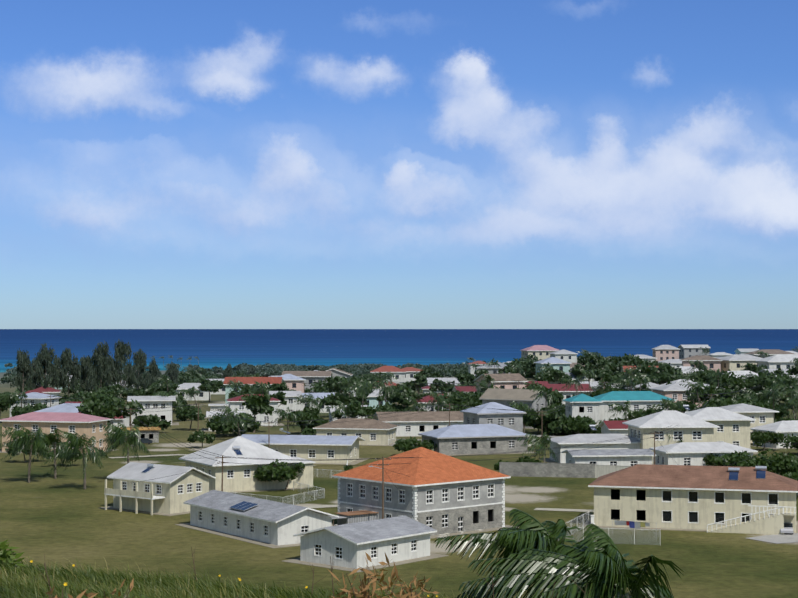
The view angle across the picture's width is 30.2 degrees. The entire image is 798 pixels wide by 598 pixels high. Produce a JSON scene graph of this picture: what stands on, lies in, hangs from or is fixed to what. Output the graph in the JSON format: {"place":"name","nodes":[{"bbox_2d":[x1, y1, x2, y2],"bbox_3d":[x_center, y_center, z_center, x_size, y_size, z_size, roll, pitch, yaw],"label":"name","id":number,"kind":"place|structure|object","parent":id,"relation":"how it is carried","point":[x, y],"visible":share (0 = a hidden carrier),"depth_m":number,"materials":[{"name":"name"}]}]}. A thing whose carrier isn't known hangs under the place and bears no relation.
{"place":"outdoors","nodes":[
{"label":"outdoors","id":0,"kind":"place"},
{"bbox_2d":[45,551,438,597],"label":"shrub","id":1,"kind":"object","parent":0,"point":[364,589],"visible":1,"depth_m":21.35,"materials":[{"name":"plant"}]},
{"bbox_2d":[36,547,591,597],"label":"dry weeds","id":2,"kind":"object","parent":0,"point":[312,582],"visible":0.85,"depth_m":28.85,"materials":[{"name":"brown plant"}]},
{"bbox_2d":[0,357,797,597],"bbox_3d":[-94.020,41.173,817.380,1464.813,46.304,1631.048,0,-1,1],"label":"ground","id":3,"kind":"structure","parent":0,"point":[62,517],"depth_m":191.09,"materials":[{"name":"green plant"}]},
{"bbox_2d":[0,540,25,572],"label":"hill shrubs","id":4,"kind":"object","parent":3,"relation":"on","point":[8,555],"visible":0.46,"depth_m":31.90,"materials":[{"name":"green plant"}]},
{"bbox_2d":[2,392,59,418],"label":"house","id":5,"kind":"structure","parent":3,"relation":"on","point":[32,398],"depth_m":447.97,"materials":[{"name":"paint"}]},
{"bbox_2d":[21,390,49,394],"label":"house","id":6,"kind":"structure","parent":3,"relation":"on","point":[30,391],"depth_m":461.26,"materials":[{"name":"paint"}]},
{"bbox_2d":[34,387,60,394],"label":"house","id":7,"kind":"structure","parent":3,"relation":"on","point":[50,391],"depth_m":543.58,"materials":[{"name":"paint"}]},
{"bbox_2d":[0,412,115,454],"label":"house","id":8,"kind":"structure","parent":3,"relation":"on","point":[80,424],"depth_m":325.58,"materials":[{"name":"paint"}]},
{"bbox_2d":[35,403,133,427],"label":"house","id":9,"kind":"structure","parent":3,"relation":"on","point":[68,407],"depth_m":409.34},
{"bbox_2d":[78,412,123,432],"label":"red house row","id":10,"kind":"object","parent":3,"relation":"on","point":[114,422],"visible":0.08,"depth_m":389.46,"materials":[{"name":"paint"}]},
{"bbox_2d":[10,339,255,391],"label":"pine trees","id":11,"kind":"object","parent":3,"relation":"on","point":[102,359],"visible":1,"depth_m":560.99,"materials":[{"name":"green plant"}]},
{"bbox_2d":[114,426,160,442],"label":"house under construction","id":12,"kind":"structure","parent":3,"relation":"on","point":[146,432],"depth_m":354.04,"materials":[{"name":"concrete"}]},
{"bbox_2d":[140,438,152,443],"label":"dark car","id":13,"kind":"object","parent":3,"relation":"on","point":[146,440],"visible":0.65,"depth_m":348.55,"materials":[{"name":"paint"}]},
{"bbox_2d":[127,396,178,424],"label":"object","id":14,"kind":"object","parent":3,"relation":"on","point":[157,403],"visible":0.52,"depth_m":419.21,"materials":[{"name":"paint"}]},
{"bbox_2d":[100,462,215,515],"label":"house","id":15,"kind":"structure","parent":3,"relation":"on","point":[169,495],"depth_m":220.30,"materials":[{"name":"paint"}]},
{"bbox_2d":[31,563,306,595],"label":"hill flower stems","id":16,"kind":"object","parent":3,"relation":"on","point":[73,573],"visible":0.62,"depth_m":30.59,"materials":[{"name":"green plant"}]},
{"bbox_2d":[30,560,437,596],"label":"yellow flowers","id":17,"kind":"object","parent":16,"relation":"on","point":[64,584],"visible":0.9,"depth_m":30.60,"materials":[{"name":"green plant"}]},
{"bbox_2d":[175,383,208,399],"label":"house","id":18,"kind":"structure","parent":3,"relation":"on","point":[203,395],"depth_m":579.06,"materials":[{"name":"paint"}]},
{"bbox_2d":[108,454,315,465],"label":"road","id":19,"kind":"structure","parent":3,"relation":"on","point":[155,455],"depth_m":317.21,"materials":[{"name":"grey asphalt"}]},
{"bbox_2d":[204,404,228,417],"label":"white house","id":20,"kind":"structure","parent":3,"relation":"on","point":[217,407],"depth_m":452.50,"materials":[{"name":"paint"}]},
{"bbox_2d":[209,379,224,393],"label":"house","id":21,"kind":"structure","parent":3,"relation":"on","point":[222,391],"depth_m":655.64,"materials":[{"name":"paint"}]},
{"bbox_2d":[201,411,245,431],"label":"white house","id":22,"kind":"structure","parent":3,"relation":"on","point":[207,415],"depth_m":395.78,"materials":[{"name":"paint"}]},
{"bbox_2d":[0,554,484,597],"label":"hill grass","id":23,"kind":"structure","parent":3,"relation":"on","point":[180,587],"depth_m":28.57,"materials":[{"name":"green plant"}]},
{"bbox_2d":[179,436,306,492],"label":"house","id":24,"kind":"structure","parent":3,"relation":"on","point":[238,478],"depth_m":249.32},
{"bbox_2d":[292,456,315,487],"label":"house","id":25,"kind":"structure","parent":24,"relation":"attached to","point":[306,477],"depth_m":253.58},
{"bbox_2d":[223,377,282,403],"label":"house","id":26,"kind":"structure","parent":3,"relation":"on","point":[252,380],"depth_m":505.22,"materials":[{"name":"paint"}]},
{"bbox_2d":[226,394,284,425],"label":"house","id":27,"kind":"structure","parent":3,"relation":"on","point":[234,403],"depth_m":415.37,"materials":[{"name":"paint"}]},
{"bbox_2d":[175,490,338,547],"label":"house","id":28,"kind":"structure","parent":3,"relation":"on","point":[263,522],"depth_m":191.85,"materials":[{"name":"paint"}]},
{"bbox_2d":[209,481,324,504],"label":"chain link fence","id":29,"kind":"object","parent":3,"relation":"on","point":[298,502],"visible":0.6,"depth_m":234.07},
{"bbox_2d":[268,391,301,418],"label":"white house","id":30,"kind":"structure","parent":3,"relation":"on","point":[290,399],"depth_m":450.84,"materials":[{"name":"paint"}]},
{"bbox_2d":[277,374,305,392],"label":"house","id":31,"kind":"structure","parent":3,"relation":"on","point":[291,381],"depth_m":557.43,"materials":[{"name":"paint"}]},
{"bbox_2d":[241,434,368,464],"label":"building","id":32,"kind":"structure","parent":3,"relation":"on","point":[326,449],"depth_m":300.40,"materials":[{"name":"paint"}]},
{"bbox_2d":[282,371,332,389],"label":"house","id":33,"kind":"structure","parent":3,"relation":"on","point":[309,376],"depth_m":602.20,"materials":[{"name":"paint"}]},
{"bbox_2d":[300,393,334,412],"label":"house","id":34,"kind":"structure","parent":3,"relation":"on","point":[315,396],"depth_m":481.15,"materials":[{"name":"paint"}]},
{"bbox_2d":[302,505,337,507],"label":"track marl","id":35,"kind":"object","parent":3,"relation":"on","point":[319,506],"visible":0.17,"depth_m":226.11,"materials":[{"name":"beige gravel"}]},
{"bbox_2d":[313,460,347,478],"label":"chain link fence","id":36,"kind":"object","parent":3,"relation":"on","point":[328,471],"visible":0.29,"depth_m":270.21,"materials":[{"name":"grey metal"}]},
{"bbox_2d":[326,368,352,377],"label":"house","id":37,"kind":"structure","parent":3,"relation":"on","point":[336,372],"depth_m":611.43,"materials":[{"name":"paint"}]},
{"bbox_2d":[326,405,366,421],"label":"white house","id":38,"kind":"structure","parent":3,"relation":"on","point":[330,411],"depth_m":415.12,"materials":[{"name":"paint"}]},
{"bbox_2d":[329,510,378,525],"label":"shed","id":39,"kind":"object","parent":3,"relation":"on","point":[349,517],"visible":0.23,"depth_m":196.41,"materials":[{"name":"white wood"}]},
{"bbox_2d":[313,418,398,445],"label":"tan house","id":40,"kind":"structure","parent":3,"relation":"on","point":[372,432],"depth_m":348.11,"materials":[{"name":"paint"}]},
{"bbox_2d":[282,516,448,572],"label":"house","id":41,"kind":"structure","parent":3,"relation":"on","point":[399,540],"depth_m":171.64,"materials":[{"name":"paint"}]},
{"bbox_2d":[350,389,386,409],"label":"house","id":42,"kind":"structure","parent":3,"relation":"on","point":[371,400],"depth_m":500.93,"materials":[{"name":"paint"}]},
{"bbox_2d":[47,380,711,518],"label":"utility poles","id":43,"kind":"object","parent":3,"relation":"on","point":[382,459],"visible":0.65,"depth_m":262.71,"materials":[{"name":"brown wood"}]},
{"bbox_2d":[0,346,773,488],"bbox_3d":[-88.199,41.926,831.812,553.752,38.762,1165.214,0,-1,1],"label":"tree trunks","id":44,"kind":"object","parent":3,"relation":"on","point":[417,388],"visible":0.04,"depth_m":546.18,"materials":[{"name":"brown plant"}]},
{"bbox_2d":[370,366,406,382],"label":"house","id":45,"kind":"structure","parent":3,"relation":"on","point":[399,373],"depth_m":707.20,"materials":[{"name":"paint"}]},
{"bbox_2d":[0,351,797,497],"bbox_3d":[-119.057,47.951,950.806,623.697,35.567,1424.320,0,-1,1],"label":"broadleaf trees","id":46,"kind":"object","parent":3,"relation":"on","point":[97,403],"visible":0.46,"depth_m":429.90,"materials":[{"name":"green plant"}]},
{"bbox_2d":[0,346,797,478],"bbox_3d":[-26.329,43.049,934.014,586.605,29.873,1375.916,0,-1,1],"label":"trees","id":47,"kind":"object","parent":3,"relation":"on","point":[42,442],"visible":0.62,"depth_m":382.77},
{"bbox_2d":[10,353,797,597],"bbox_3d":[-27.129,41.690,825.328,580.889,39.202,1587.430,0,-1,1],"label":"palm trunks","id":48,"kind":"object","parent":3,"relation":"on","point":[84,479],"visible":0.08,"depth_m":374.64,"materials":[{"name":"brown plant"}]},
{"bbox_2d":[402,367,423,381],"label":"house","id":49,"kind":"structure","parent":3,"relation":"on","point":[410,374],"depth_m":751.31,"materials":[{"name":"paint"}]},
{"bbox_2d":[373,411,462,436],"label":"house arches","id":50,"kind":"structure","parent":3,"relation":"on","point":[416,423],"depth_m":375.93,"materials":[{"name":"paint"}]},
{"bbox_2d":[332,447,518,538],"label":"house","id":51,"kind":"structure","parent":3,"relation":"on","point":[443,495],"depth_m":198.53,"materials":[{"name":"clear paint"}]},
{"bbox_2d":[416,394,446,410],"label":"house","id":52,"kind":"structure","parent":3,"relation":"on","point":[426,398],"depth_m":453.27,"materials":[{"name":"paint"}]},
{"bbox_2d":[421,385,451,394],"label":"house","id":53,"kind":"structure","parent":3,"relation":"on","point":[425,389],"depth_m":561.98,"materials":[{"name":"paint"}]},
{"bbox_2d":[425,378,460,385],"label":"house","id":54,"kind":"structure","parent":3,"relation":"on","point":[430,380],"depth_m":607.41,"materials":[{"name":"paint"}]},
{"bbox_2d":[142,378,766,480],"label":"roof equipment","id":55,"kind":"object","parent":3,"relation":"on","point":[760,474],"visible":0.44,"depth_m":203.00,"materials":[{"name":"metal"}]},
{"bbox_2d":[452,386,475,393],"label":"house","id":56,"kind":"structure","parent":3,"relation":"on","point":[464,388],"depth_m":514.28,"materials":[{"name":"paint"}]},
{"bbox_2d":[418,424,533,455],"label":"house","id":57,"kind":"structure","parent":3,"relation":"on","point":[455,440],"depth_m":322.53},
{"bbox_2d":[468,361,485,375],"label":"house","id":58,"kind":"structure","parent":3,"relation":"on","point":[472,370],"depth_m":895.04,"materials":[{"name":"paint"}]},
{"bbox_2d":[476,362,509,373],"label":"house","id":59,"kind":"structure","parent":3,"relation":"on","point":[493,370],"depth_m":685.30,"materials":[{"name":"paint"}]},
{"bbox_2d":[474,373,527,394],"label":"house","id":60,"kind":"structure","parent":3,"relation":"on","point":[505,381],"depth_m":485.77,"materials":[{"name":"paint"}]},
{"bbox_2d":[479,388,545,428],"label":"house","id":61,"kind":"structure","parent":3,"relation":"on","point":[505,396],"depth_m":400.57,"materials":[{"name":"beige paint"}]},
{"bbox_2d":[525,381,548,387],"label":"house","id":62,"kind":"structure","parent":3,"relation":"on","point":[542,382],"depth_m":513.85,"materials":[{"name":"paint"}]},
{"bbox_2d":[520,345,558,359],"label":"house","id":63,"kind":"structure","parent":3,"relation":"on","point":[541,352],"depth_m":896.73,"materials":[{"name":"paint"}]},
{"bbox_2d":[499,462,594,477],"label":"grey block wall","id":64,"kind":"structure","parent":3,"relation":"on","point":[572,470],"depth_m":271.72,"materials":[{"name":"grey concrete"}]},
{"bbox_2d":[534,357,571,380],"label":"house","id":65,"kind":"structure","parent":3,"relation":"on","point":[558,364],"depth_m":614.38,"materials":[{"name":"paint"}]},
{"bbox_2d":[434,509,683,597],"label":"palms","id":66,"kind":"object","parent":3,"relation":"on","point":[531,554],"visible":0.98,"depth_m":31.92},
{"bbox_2d":[549,350,577,362],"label":"house","id":67,"kind":"structure","parent":3,"relation":"on","point":[568,356],"depth_m":867.05,"materials":[{"name":"paint"}]},
{"bbox_2d":[534,508,593,511],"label":"path","id":68,"kind":"structure","parent":3,"relation":"on","point":[558,509],"depth_m":222.35,"materials":[{"name":"beige concrete"}]},
{"bbox_2d":[542,384,592,403],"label":"house","id":69,"kind":"structure","parent":3,"relation":"on","point":[569,393],"depth_m":478.17,"materials":[{"name":"paint"}]},
{"bbox_2d":[549,372,589,383],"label":"house","id":70,"kind":"structure","parent":3,"relation":"on","point":[569,374],"depth_m":550.53,"materials":[{"name":"paint"}]},
{"bbox_2d":[562,394,602,431],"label":"house","id":71,"kind":"structure","parent":3,"relation":"on","point":[582,405],"depth_m":384.12,"materials":[{"name":"paint"}]},
{"bbox_2d":[570,363,598,370],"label":"house","id":72,"kind":"structure","parent":3,"relation":"on","point":[572,365],"depth_m":663.87,"materials":[{"name":"paint"}]},
{"bbox_2d":[540,434,640,462],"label":"white house","id":73,"kind":"structure","parent":3,"relation":"on","point":[569,441],"depth_m":300.20,"materials":[{"name":"paint"}]},
{"bbox_2d":[574,381,613,390],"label":"house","id":74,"kind":"structure","parent":3,"relation":"on","point":[594,383],"depth_m":490.39,"materials":[{"name":"paint"}]},
{"bbox_2d":[562,449,655,465],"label":"white house","id":75,"kind":"structure","parent":3,"relation":"on","point":[626,457],"depth_m":274.54,"materials":[{"name":"paint"}]},
{"bbox_2d":[558,509,659,544],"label":"chain link fence","id":76,"kind":"object","parent":3,"relation":"on","point":[581,527],"visible":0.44,"depth_m":187.37,"materials":[{"name":"grey metal"}]},
{"bbox_2d":[595,465,630,477],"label":"wall","id":77,"kind":"structure","parent":3,"relation":"on","point":[601,470],"depth_m":269.42,"materials":[{"name":"paint"}]},
{"bbox_2d":[598,420,628,435],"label":"red house","id":78,"kind":"structure","parent":3,"relation":"on","point":[613,427],"depth_m":343.18,"materials":[{"name":"paint"}]},
{"bbox_2d":[614,520,649,528],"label":"washing line","id":79,"kind":"object","parent":3,"relation":"on","point":[633,524],"visible":0.77,"depth_m":194.48,"materials":[{"name":"multicoloured fabric"}]},
{"bbox_2d":[593,391,675,420],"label":"teal house","id":80,"kind":"structure","parent":3,"relation":"on","point":[638,400],"depth_m":391.00,"materials":[{"name":"paint"}]},
{"bbox_2d":[621,366,658,371],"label":"house","id":81,"kind":"structure","parent":3,"relation":"on","point":[624,367],"depth_m":566.43,"materials":[{"name":"paint"}]},
{"bbox_2d":[625,382,661,391],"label":"house","id":82,"kind":"structure","parent":3,"relation":"on","point":[652,385],"depth_m":477.36,"materials":[{"name":"paint"}]},
{"bbox_2d":[634,355,657,362],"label":"house","id":83,"kind":"structure","parent":3,"relation":"on","point":[649,358],"depth_m":821.75,"materials":[{"name":"paint"}]},
{"bbox_2d":[652,345,678,360],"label":"house","id":84,"kind":"structure","parent":3,"relation":"on","point":[662,352],"depth_m":921.94,"materials":[{"name":"paint"}]},
{"bbox_2d":[658,359,681,367],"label":"house","id":85,"kind":"structure","parent":3,"relation":"on","point":[674,363],"depth_m":703.15,"materials":[{"name":"paint"}]},
{"bbox_2d":[622,410,719,464],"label":"house","id":86,"kind":"structure","parent":3,"relation":"on","point":[687,428],"depth_m":299.29,"materials":[{"name":"paint"}]},
{"bbox_2d":[661,379,693,385],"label":"house","id":87,"kind":"structure","parent":3,"relation":"on","point":[679,380],"depth_m":484.69,"materials":[{"name":"paint"}]},
{"bbox_2d":[591,369,779,403],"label":"scrub shrubs","id":88,"kind":"object","parent":3,"relation":"on","point":[664,383],"depth_m":476.93,"materials":[{"name":"green plant"}]},
{"bbox_2d":[650,382,723,412],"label":"peach house","id":89,"kind":"structure","parent":3,"relation":"on","point":[676,387],"depth_m":429.12,"materials":[{"name":"paint"}]},
{"bbox_2d":[674,366,703,374],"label":"house","id":90,"kind":"structure","parent":3,"relation":"on","point":[685,369],"depth_m":563.12,"materials":[{"name":"paint"}]},
{"bbox_2d":[582,464,797,534],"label":"building","id":91,"kind":"structure","parent":3,"relation":"on","point":[689,498],"depth_m":201.17,"materials":[{"name":"paint"}]},
{"bbox_2d":[677,345,710,358],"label":"house","id":92,"kind":"structure","parent":3,"relation":"on","point":[685,351],"depth_m":984.31,"materials":[{"name":"paint"}]},
{"bbox_2d":[680,355,722,371],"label":"house","id":93,"kind":"structure","parent":3,"relation":"on","point":[712,363],"depth_m":579.65,"materials":[{"name":"paint"}]},
{"bbox_2d":[649,442,757,465],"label":"house","id":94,"kind":"structure","parent":3,"relation":"on","point":[688,453],"depth_m":282.52,"materials":[{"name":"paint"}]},
{"bbox_2d":[707,352,732,357],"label":"house","id":95,"kind":"structure","parent":3,"relation":"on","point":[719,354],"depth_m":921.42,"materials":[{"name":"paint"}]},
{"bbox_2d":[684,407,757,453],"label":"house","id":96,"kind":"structure","parent":3,"relation":"on","point":[734,428],"depth_m":322.72,"materials":[{"name":"paint"}]},
{"bbox_2d":[717,354,762,370],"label":"house","id":97,"kind":"structure","parent":3,"relation":"on","point":[734,362],"depth_m":582.44,"materials":[{"name":"paint"}]},
{"bbox_2d":[723,371,757,390],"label":"house","id":98,"kind":"structure","parent":3,"relation":"on","point":[740,373],"depth_m":526.63,"materials":[{"name":"paint"}]},
{"bbox_2d":[734,349,758,353],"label":"house","id":99,"kind":"structure","parent":3,"relation":"on","point":[740,351],"depth_m":1055.20,"materials":[{"name":"paint"}]},
{"bbox_2d":[719,403,778,443],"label":"cream house","id":100,"kind":"structure","parent":3,"relation":"on","point":[762,416],"depth_m":350.66,"materials":[{"name":"paint"}]},
{"bbox_2d":[745,349,793,357],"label":"house","id":101,"kind":"structure","parent":3,"relation":"on","point":[771,352],"depth_m":705.11,"materials":[{"name":"paint"}]},
{"bbox_2d":[750,420,797,448],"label":"house","id":102,"kind":"structure","parent":3,"relation":"on","point":[786,427],"depth_m":338.81,"materials":[{"name":"paint"}]},
{"bbox_2d":[755,354,797,368],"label":"house","id":103,"kind":"structure","parent":3,"relation":"on","point":[781,361],"depth_m":563.62,"materials":[{"name":"paint"}]},
{"bbox_2d":[759,369,793,374],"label":"house","id":104,"kind":"structure","parent":3,"relation":"on","point":[771,370],"depth_m":546.58,"materials":[{"name":"paint"}]},
{"bbox_2d":[781,522,792,533],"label":"silver car","id":105,"kind":"object","parent":3,"relation":"on","point":[788,527],"visible":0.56,"depth_m":195.43,"materials":[{"name":"paint"}]},
{"bbox_2d":[0,329,797,371],"bbox_3d":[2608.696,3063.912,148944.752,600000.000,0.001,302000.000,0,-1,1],"label":"sea","id":106,"kind":"structure","parent":0,"point":[211,348],"depth_m":4533.92,"materials":[{"name":"liquid"}]},
{"bbox_2d":[0,0,797,328],"label":"sky","id":107,"kind":"structure","parent":0,"point":[165,164],"materials":[{"name":"blue"}]},
{"bbox_2d":[3,372,795,492],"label":"utility wires","id":108,"kind":"object","parent":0,"point":[400,415],"visible":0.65,"depth_m":304.56,"materials":[{"name":"black metal"}]},
{"bbox_2d":[460,402,527,445],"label":"house","id":109,"kind":"structure","parent":0,"point":[482,414],"depth_m":343.20,"materials":[{"name":"white paint"}]},
{"bbox_2d":[529,434,561,437],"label":"road","id":110,"kind":"structure","parent":0,"point":[545,435],"depth_m":369.34,"materials":[{"name":"grey asphalt"}]},
{"bbox_2d":[747,533,797,543],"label":"driveway","id":111,"kind":"structure","parent":0,"point":[784,538],"depth_m":191.58,"materials":[{"name":"concrete"}]}
]}

